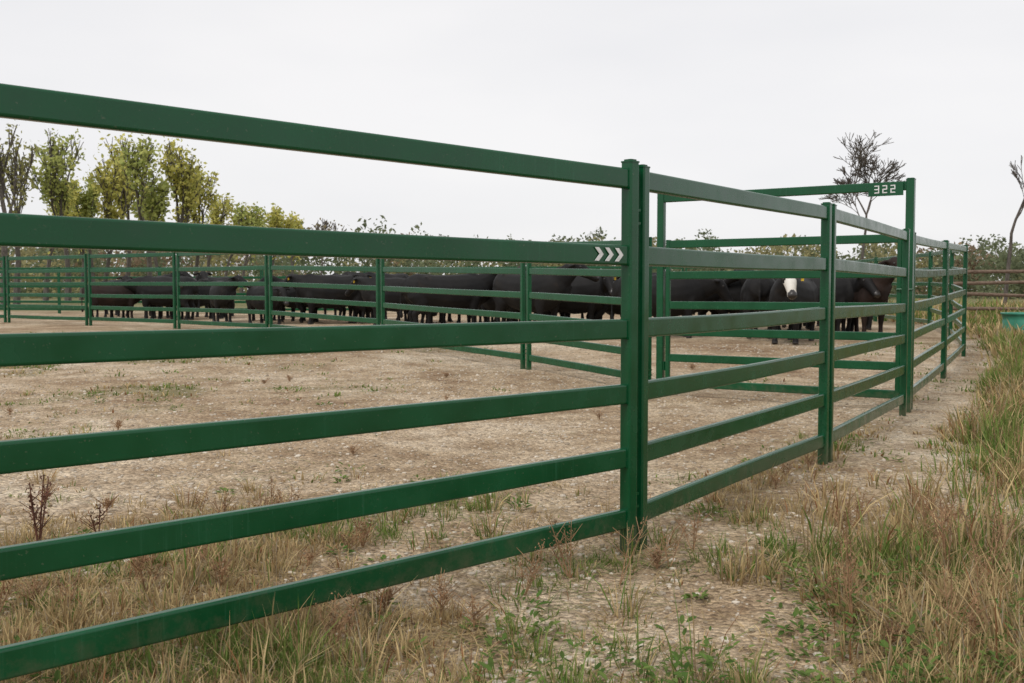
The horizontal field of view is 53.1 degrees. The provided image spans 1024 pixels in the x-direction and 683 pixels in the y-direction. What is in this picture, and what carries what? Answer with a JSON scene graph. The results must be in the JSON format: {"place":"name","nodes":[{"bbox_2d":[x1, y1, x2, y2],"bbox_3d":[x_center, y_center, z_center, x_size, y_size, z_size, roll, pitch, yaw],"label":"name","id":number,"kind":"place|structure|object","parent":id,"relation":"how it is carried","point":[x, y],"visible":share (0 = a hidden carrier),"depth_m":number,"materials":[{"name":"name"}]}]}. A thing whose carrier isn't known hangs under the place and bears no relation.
{"place":"outdoors","nodes":[
{"label":"outdoors","id":0,"kind":"place"},
{"bbox_2d":[141,300,170,317],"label":"cow","id":1,"kind":"object","parent":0,"point":[156,306],"visible":0.01,"depth_m":33.44},
{"bbox_2d":[0,291,1023,682],"bbox_3d":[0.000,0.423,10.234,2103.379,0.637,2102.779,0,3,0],"label":"ground","id":2,"kind":"structure","parent":0,"point":[310,459],"depth_m":7.38,"materials":[{"name":"beige soil"}]},
{"bbox_2d":[0,256,6,322],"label":"steel fence panel","id":3,"kind":"object","parent":2,"relation":"on","point":[3,294],"visible":0.98,"depth_m":27.99,"materials":[{"name":"green paint"}]},
{"bbox_2d":[0,141,36,303],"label":"sparse poplar tree","id":4,"kind":"object","parent":2,"relation":"on","point":[10,176],"visible":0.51,"depth_m":65.32,"materials":[{"name":"green plant"}]},
{"bbox_2d":[0,119,38,303],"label":"sparse poplar tree","id":5,"kind":"object","parent":2,"relation":"on","point":[4,250],"visible":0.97,"depth_m":59.81,"materials":[{"name":"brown plant"}]},
{"bbox_2d":[0,267,58,312],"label":"steel fence panel","id":6,"kind":"object","parent":2,"relation":"on","point":[23,268],"visible":0.66,"depth_m":39.80,"materials":[{"name":"green paint"}]},
{"bbox_2d":[18,472,54,540],"bbox_3d":[-2.207,0.797,4.839,0.134,0.366,0.206,1,3,14],"label":"dock plant","id":7,"kind":"object","parent":2,"relation":"on","point":[34,515],"visible":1,"depth_m":4.81,"materials":[{"name":"brown plant"}]},
{"bbox_2d":[6,254,88,325],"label":"steel fence panel","id":8,"kind":"object","parent":2,"relation":"on","point":[84,284],"visible":1,"depth_m":26.88,"materials":[{"name":"green paint"}]},
{"bbox_2d":[17,128,85,300],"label":"poplar tree","id":9,"kind":"object","parent":2,"relation":"on","point":[54,188],"visible":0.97,"depth_m":70.81,"materials":[{"name":"green plant"}]},
{"bbox_2d":[43,176,81,300],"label":"poplar tree","id":10,"kind":"object","parent":2,"relation":"on","point":[51,250],"visible":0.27,"depth_m":84.78,"materials":[{"name":"green plant"}]},
{"bbox_2d":[70,196,86,299],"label":"poplar tree","id":11,"kind":"object","parent":2,"relation":"on","point":[76,214],"visible":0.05,"depth_m":91.71,"materials":[{"name":"green plant"}]},
{"bbox_2d":[68,171,102,281],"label":"poplar tree","id":12,"kind":"object","parent":2,"relation":"on","point":[87,204],"visible":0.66,"depth_m":87.72,"materials":[{"name":"green plant"}]},
{"bbox_2d":[80,499,111,531],"bbox_3d":[-2.022,0.876,5.000,0.135,0.199,0.180,0,3,0],"label":"dock plant","id":13,"kind":"object","parent":2,"relation":"on","point":[93,523],"visible":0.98,"depth_m":4.97,"materials":[{"name":"brown plant"}]},
{"bbox_2d":[58,267,158,313],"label":"steel fence panel","id":14,"kind":"object","parent":2,"relation":"on","point":[82,277],"visible":0.39,"depth_m":39.59,"materials":[{"name":"green paint"}]},
{"bbox_2d":[81,286,140,317],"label":"cow","id":15,"kind":"object","parent":2,"relation":"on","point":[127,302],"visible":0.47,"depth_m":30.75},
{"bbox_2d":[96,281,126,316],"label":"black cow","id":16,"kind":"object","parent":2,"relation":"on","point":[105,313],"visible":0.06,"depth_m":34.11},
{"bbox_2d":[91,131,140,275],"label":"poplar tree","id":17,"kind":"object","parent":2,"relation":"on","point":[117,200],"visible":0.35,"depth_m":77.28,"materials":[{"name":"green plant"}]},
{"bbox_2d":[87,151,147,281],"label":"poplar tree","id":18,"kind":"object","parent":2,"relation":"on","point":[104,179],"visible":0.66,"depth_m":73.81,"materials":[{"name":"green plant"}]},
{"bbox_2d":[110,280,125,317],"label":"black cow","id":19,"kind":"object","parent":2,"relation":"on","point":[123,313],"visible":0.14,"depth_m":31.34},
{"bbox_2d":[106,275,132,314],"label":"black cow","id":20,"kind":"object","parent":2,"relation":"on","point":[125,277],"visible":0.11,"depth_m":36.16},
{"bbox_2d":[88,252,176,328],"bbox_3d":[-9.291,-1.199,24.965,3.451,1.948,0.068,2,3,35],"label":"steel fence panel","id":21,"kind":"object","parent":2,"relation":"on","point":[173,284],"visible":0.94,"depth_m":24.86,"materials":[{"name":"green paint"}]},
{"bbox_2d":[114,135,174,275],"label":"poplar tree","id":22,"kind":"object","parent":2,"relation":"on","point":[154,205],"visible":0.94,"depth_m":67.72,"materials":[{"name":"green plant"}]},
{"bbox_2d":[130,181,158,275],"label":"poplar tree","id":23,"kind":"object","parent":2,"relation":"on","point":[135,208],"visible":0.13,"depth_m":91.31,"materials":[{"name":"green plant"}]},
{"bbox_2d":[124,276,199,319],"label":"black cow","id":24,"kind":"object","parent":2,"relation":"on","point":[164,290],"visible":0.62,"depth_m":30.63},
{"bbox_2d":[154,271,196,318],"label":"black cow","id":25,"kind":"object","parent":2,"relation":"on","point":[184,273],"visible":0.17,"depth_m":31.57},
{"bbox_2d":[154,136,215,258],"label":"poplar tree","id":26,"kind":"object","parent":2,"relation":"on","point":[176,171],"visible":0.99,"depth_m":72.24,"materials":[{"name":"green plant"}]},
{"bbox_2d":[171,165,220,275],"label":"poplar tree","id":27,"kind":"object","parent":2,"relation":"on","point":[210,196],"visible":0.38,"depth_m":77.83,"materials":[{"name":"green plant"}]},
{"bbox_2d":[180,276,221,319],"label":"black cow","id":28,"kind":"object","parent":2,"relation":"on","point":[204,290],"visible":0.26,"depth_m":31.48},
{"bbox_2d":[159,266,261,309],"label":"steel fence panel","id":29,"kind":"object","parent":2,"relation":"on","point":[253,277],"visible":0.15,"depth_m":39.30,"materials":[{"name":"green paint"}]},
{"bbox_2d":[197,279,224,318],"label":"black cow","id":30,"kind":"object","parent":2,"relation":"on","point":[209,280],"visible":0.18,"depth_m":32.29},
{"bbox_2d":[193,271,235,316],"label":"black cow","id":31,"kind":"object","parent":2,"relation":"on","point":[202,274],"visible":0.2,"depth_m":34.34},
{"bbox_2d":[200,193,235,275],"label":"poplar tree","id":32,"kind":"object","parent":2,"relation":"on","point":[220,205],"visible":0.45,"depth_m":93.61,"materials":[{"name":"green plant"}]},
{"bbox_2d":[176,252,268,328],"bbox_3d":[-6.467,-1.072,22.717,3.644,1.948,0.068,3,4,42],"label":"steel fence panel","id":33,"kind":"object","parent":2,"relation":"on","point":[228,297],"visible":0.81,"depth_m":22.66,"materials":[{"name":"green paint"}]},
{"bbox_2d":[209,275,251,321],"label":"black cow","id":34,"kind":"object","parent":2,"relation":"on","point":[222,290],"visible":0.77,"depth_m":27.89},
{"bbox_2d":[224,201,265,275],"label":"poplar tree","id":35,"kind":"object","parent":2,"relation":"on","point":[230,257],"visible":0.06,"depth_m":94.17,"materials":[{"name":"green plant"}]},
{"bbox_2d":[232,201,269,295],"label":"poplar tree","id":36,"kind":"object","parent":2,"relation":"on","point":[247,221],"visible":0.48,"depth_m":89.78,"materials":[{"name":"green plant"}]},
{"bbox_2d":[252,281,264,320],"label":"black cow","id":37,"kind":"object","parent":2,"relation":"on","point":[253,317],"visible":0.05,"depth_m":29.42},
{"bbox_2d":[246,285,289,323],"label":"black cow","id":38,"kind":"object","parent":2,"relation":"on","point":[260,291],"visible":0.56,"depth_m":27.11},
{"bbox_2d":[263,307,295,320],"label":"black cow","id":39,"kind":"object","parent":2,"relation":"on","point":[274,317],"visible":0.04,"depth_m":29.88},
{"bbox_2d":[264,203,297,274],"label":"poplar tree","id":40,"kind":"object","parent":2,"relation":"on","point":[277,220],"visible":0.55,"depth_m":92.00,"materials":[{"name":"green plant"}]},
{"bbox_2d":[258,275,315,322],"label":"black cow","id":41,"kind":"object","parent":2,"relation":"on","point":[294,305],"visible":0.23,"depth_m":28.13},
{"bbox_2d":[285,214,303,273],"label":"poplar tree","id":42,"kind":"object","parent":2,"relation":"on","point":[299,225],"visible":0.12,"depth_m":100.03,"materials":[{"name":"green plant"}]},
{"bbox_2d":[262,266,365,310],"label":"steel fence panel","id":43,"kind":"object","parent":2,"relation":"on","point":[297,309],"visible":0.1,"depth_m":39.10,"materials":[{"name":"green paint"}]},
{"bbox_2d":[0,83,640,680],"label":"steel fence panel","id":44,"kind":"object","parent":2,"relation":"on","point":[44,453],"visible":1,"depth_m":3.48,"materials":[{"name":"green paint"}]},
{"bbox_2d":[299,305,345,320],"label":"black cow","id":45,"kind":"object","parent":2,"relation":"on","point":[341,309],"visible":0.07,"depth_m":29.48},
{"bbox_2d":[268,255,379,326],"bbox_3d":[-3.728,-0.877,19.973,0.068,2.029,3.984,-3,4,-42],"label":"steel fence panel","id":46,"kind":"object","parent":2,"relation":"on","point":[376,304],"visible":0.56,"depth_m":19.82,"materials":[{"name":"green paint"}]},
{"bbox_2d":[283,274,370,324],"bbox_3d":[-4.978,-1.130,27.146,2.457,1.342,0.904,0,3,-7],"label":"black cow","id":47,"kind":"object","parent":2,"relation":"on","point":[324,293],"visible":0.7,"depth_m":26.85},
{"bbox_2d":[307,218,352,274],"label":"bare tree","id":48,"kind":"object","parent":2,"relation":"on","point":[318,226],"visible":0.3,"depth_m":85.19,"materials":[{"name":"plant"}]},
{"bbox_2d":[304,273,371,322],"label":"black cow","id":49,"kind":"object","parent":2,"relation":"on","point":[349,308],"visible":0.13,"depth_m":27.64},
{"bbox_2d":[323,273,354,316],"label":"black cow","id":50,"kind":"object","parent":2,"relation":"on","point":[335,311],"visible":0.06,"depth_m":31.28},
{"bbox_2d":[342,272,408,320],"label":"black cow","id":51,"kind":"object","parent":2,"relation":"on","point":[401,275],"visible":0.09,"depth_m":28.82},
{"bbox_2d":[366,307,409,322],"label":"black cow","id":52,"kind":"object","parent":2,"relation":"on","point":[371,309],"visible":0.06,"depth_m":27.41},
{"bbox_2d":[345,276,436,324],"bbox_3d":[-3.003,-0.975,25.176,2.311,1.254,0.851,0,3,-1],"label":"black cow","id":53,"kind":"object","parent":2,"relation":"on","point":[370,296],"visible":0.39,"depth_m":24.88},
{"bbox_2d":[403,310,452,321],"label":"black cow","id":54,"kind":"object","parent":2,"relation":"on","point":[448,320],"visible":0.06,"depth_m":29.31},
{"bbox_2d":[425,312,445,323],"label":"black cow","id":55,"kind":"object","parent":2,"relation":"on","point":[442,317],"visible":0.01,"depth_m":25.98},
{"bbox_2d":[399,274,497,322],"bbox_3d":[-1.219,-0.975,23.489,2.759,1.433,0.821,-1,3,-17],"label":"black cow","id":56,"kind":"object","parent":2,"relation":"on","point":[473,281],"visible":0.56,"depth_m":23.10},
{"bbox_2d":[380,259,525,368],"bbox_3d":[-1.079,-0.602,16.481,0.068,2.037,4.682,-2,3,-33],"label":"steel fence panel","id":57,"kind":"object","parent":2,"relation":"on","point":[521,316],"visible":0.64,"depth_m":15.89,"materials":[{"name":"green paint"}]},
{"bbox_2d":[456,314,494,322],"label":"black cow","id":58,"kind":"object","parent":2,"relation":"on","point":[459,319],"visible":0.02,"depth_m":27.92},
{"bbox_2d":[475,316,493,322],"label":"black cow","id":59,"kind":"object","parent":2,"relation":"on","point":[488,319],"visible":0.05,"depth_m":27.21},
{"bbox_2d":[477,288,519,321],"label":"black cow","id":60,"kind":"object","parent":2,"relation":"on","point":[489,305],"visible":0.14,"depth_m":23.88},
{"bbox_2d":[0,434,1023,682],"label":"dry grass clumps","id":61,"kind":"object","parent":2,"relation":"on","point":[284,634],"visible":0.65,"depth_m":3.75,"materials":[{"name":"beige plant"}]},
{"bbox_2d":[0,422,1023,682],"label":"grass tufts","id":62,"kind":"object","parent":2,"relation":"on","point":[370,648],"visible":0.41,"depth_m":3.86,"materials":[{"name":"plant"}]},
{"bbox_2d":[0,343,1023,682],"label":"gravel stones","id":63,"kind":"object","parent":2,"relation":"on","point":[664,529],"visible":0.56,"depth_m":6.77,"materials":[{"name":"beige gravel"}]},
{"bbox_2d":[0,419,1023,682],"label":"straw litter","id":64,"kind":"object","parent":2,"relation":"on","point":[464,637],"visible":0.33,"depth_m":4.01,"materials":[{"name":"beige plant"}]},
{"bbox_2d":[0,342,1023,646],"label":"dry weed stalks","id":65,"kind":"object","parent":2,"relation":"on","point":[656,562],"visible":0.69,"depth_m":4.25,"materials":[{"name":"beige plant"}]},
{"bbox_2d":[0,215,1023,298],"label":"distant tree line","id":66,"kind":"object","parent":2,"relation":"on","point":[991,260],"visible":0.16,"depth_m":117.22,"materials":[{"name":"green plant"}]},
{"bbox_2d":[0,385,1023,682],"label":"broadleaf weeds","id":67,"kind":"object","parent":2,"relation":"on","point":[708,661],"visible":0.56,"depth_m":3.47,"materials":[{"name":"green plant"}]},
{"bbox_2d":[0,331,1023,484],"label":"sparse weeds","id":68,"kind":"object","parent":2,"relation":"on","point":[431,360],"visible":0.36,"depth_m":11.70,"materials":[{"name":"green plant"}]},
{"bbox_2d":[471,266,560,267],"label":"steel fence panel","id":69,"kind":"object","parent":2,"relation":"on","point":[516,267],"visible":0.06,"depth_m":38.53,"materials":[{"name":"green paint"}]},
{"bbox_2d":[502,307,570,321],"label":"black cow","id":70,"kind":"object","parent":2,"relation":"on","point":[563,313],"visible":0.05,"depth_m":23.21},
{"bbox_2d":[493,264,598,321],"bbox_3d":[0.550,-0.947,21.905,2.569,1.559,0.972,2,3,35],"label":"black cow","id":71,"kind":"object","parent":2,"relation":"on","point":[559,284],"visible":0.54,"depth_m":21.44},
{"bbox_2d":[535,276,615,319],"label":"black cow","id":72,"kind":"object","parent":2,"relation":"on","point":[602,286],"visible":0.38,"depth_m":22.09},
{"bbox_2d":[526,237,651,379],"bbox_3d":[0.915,-0.344,13.139,0.068,2.014,2.979,-2,3,-28],"label":"steel fence panel","id":73,"kind":"object","parent":2,"relation":"on","point":[530,316],"visible":0.43,"depth_m":13.23,"materials":[{"name":"green paint"}]},
{"bbox_2d":[581,281,620,319],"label":"black cow","id":74,"kind":"object","parent":2,"relation":"on","point":[607,309],"visible":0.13,"depth_m":22.39},
{"bbox_2d":[587,266,683,270],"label":"steel fence panel","id":75,"kind":"object","parent":2,"relation":"on","point":[608,267],"visible":0.06,"depth_m":38.30,"materials":[{"name":"green paint"}]},
{"bbox_2d":[611,273,733,337],"bbox_3d":[3.228,-0.728,20.597,2.485,1.323,0.814,0,3,0],"label":"black cow","id":76,"kind":"object","parent":2,"relation":"on","point":[703,290],"visible":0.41,"depth_m":20.38},
{"bbox_2d":[652,271,732,314],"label":"black cow","id":77,"kind":"object","parent":2,"relation":"on","point":[715,297],"visible":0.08,"depth_m":21.93},
{"bbox_2d":[698,280,757,329],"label":"black cow","id":78,"kind":"object","parent":2,"relation":"on","point":[734,288],"visible":0.09,"depth_m":21.77},
{"bbox_2d":[636,164,832,549],"bbox_3d":[1.390,0.074,5.970,0.068,1.954,2.825,2,3,35],"label":"steel fence panel","id":79,"kind":"object","parent":2,"relation":"on","point":[657,448],"visible":0.98,"depth_m":5.57,"materials":[{"name":"green paint"}]},
{"bbox_2d":[723,269,774,338],"bbox_3d":[4.944,-0.822,20.713,0.920,1.458,2.433,0,3,0],"label":"black cow","id":80,"kind":"object","parent":2,"relation":"on","point":[755,290],"visible":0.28,"depth_m":19.67},
{"bbox_2d":[656,178,915,412],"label":"bow gate","id":81,"kind":"structure","parent":2,"relation":"on","point":[664,357],"depth_m":10.89,"materials":[{"name":"green metal"}]},
{"bbox_2d":[769,278,818,344],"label":"white faced cow","id":82,"kind":"object","parent":2,"relation":"on","point":[795,290],"visible":0.52,"depth_m":18.61},
{"bbox_2d":[787,318,853,331],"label":"black cow","id":83,"kind":"object","parent":2,"relation":"on","point":[850,325],"visible":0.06,"depth_m":21.73},
{"bbox_2d":[774,278,880,330],"bbox_3d":[6.411,-0.764,21.112,2.461,1.277,0.906,2,3,32],"label":"black cow","id":84,"kind":"object","parent":2,"relation":"on","point":[846,289],"visible":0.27,"depth_m":20.76},
{"bbox_2d":[805,316,872,329],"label":"black cow","id":85,"kind":"object","parent":2,"relation":"on","point":[868,324],"visible":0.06,"depth_m":23.08},
{"bbox_2d":[818,130,905,259],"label":"bare tree","id":86,"kind":"object","parent":2,"relation":"on","point":[863,161],"visible":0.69,"depth_m":51.79,"materials":[{"name":"brown plant"}]},
{"bbox_2d":[855,257,875,320],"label":"steel fence panel","id":87,"kind":"object","parent":2,"relation":"on","point":[870,260],"visible":0.12,"depth_m":29.42,"materials":[{"name":"green paint"}]},
{"bbox_2d":[835,257,896,331],"bbox_3d":[7.264,-0.895,20.933,0.855,1.622,2.644,0,3,-4],"label":"cow","id":88,"kind":"object","parent":2,"relation":"on","point":[883,286],"visible":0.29,"depth_m":20.33},
{"bbox_2d":[828,203,909,462],"bbox_3d":[3.023,-0.060,8.572,0.068,1.943,3.247,2,3,30],"label":"steel fence panel","id":89,"kind":"object","parent":2,"relation":"on","point":[836,433],"visible":0.89,"depth_m":8.26,"materials":[{"name":"green paint"}]},
{"bbox_2d":[875,251,929,323],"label":"steel fence panel","id":90,"kind":"object","parent":2,"relation":"on","point":[916,284],"visible":0.42,"depth_m":24.71,"materials":[{"name":"green paint"}]},
{"bbox_2d":[911,233,947,409],"bbox_3d":[4.880,-0.256,11.962,0.068,1.998,3.433,2,3,28],"label":"steel fence panel","id":91,"kind":"object","parent":2,"relation":"on","point":[921,383],"visible":0.83,"depth_m":12.04,"materials":[{"name":"green paint"}]},
{"bbox_2d":[929,250,950,335],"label":"steel fence panel","id":92,"kind":"object","parent":2,"relation":"on","point":[936,284],"visible":0.48,"depth_m":23.16,"materials":[{"name":"green paint"}]},
{"bbox_2d":[859,297,1023,364],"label":"grass","id":93,"kind":"structure","parent":2,"relation":"on","point":[977,321],"depth_m":25.46,"materials":[{"name":"green plant"}]},
{"bbox_2d":[949,245,963,345],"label":"steel fence panel","id":94,"kind":"object","parent":2,"relation":"on","point":[958,306],"visible":0.48,"depth_m":19.53,"materials":[{"name":"green paint"}]},
{"bbox_2d":[946,240,967,376],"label":"steel fence panel","id":95,"kind":"object","parent":2,"relation":"on","point":[962,312],"visible":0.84,"depth_m":15.44,"materials":[{"name":"green paint"}]},
{"bbox_2d":[948,270,1023,310],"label":"wooden rail fence","id":96,"kind":"object","parent":2,"relation":"on","point":[990,283],"visible":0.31,"depth_m":29.44,"materials":[{"name":"brown wood"}]},
{"bbox_2d":[1000,312,1023,332],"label":"stock water tank","id":97,"kind":"object","parent":2,"relation":"on","point":[1012,317],"visible":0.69,"depth_m":20.98,"materials":[{"name":"teal plastic"}]},
{"bbox_2d":[1002,155,1023,304],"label":"bare tree","id":98,"kind":"object","parent":2,"relation":"on","point":[1008,266],"visible":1,"depth_m":39.65,"materials":[{"name":"brown plant"}]},
{"bbox_2d":[0,0,1023,290],"label":"sky","id":99,"kind":"structure","parent":0,"point":[737,94],"materials":[{"name":"white"}]},
{"bbox_2d":[705,325,1023,575],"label":"tall grass","id":100,"kind":"structure","parent":0,"point":[1009,387],"depth_m":5.94,"materials":[{"name":"green plant"}]}
]}

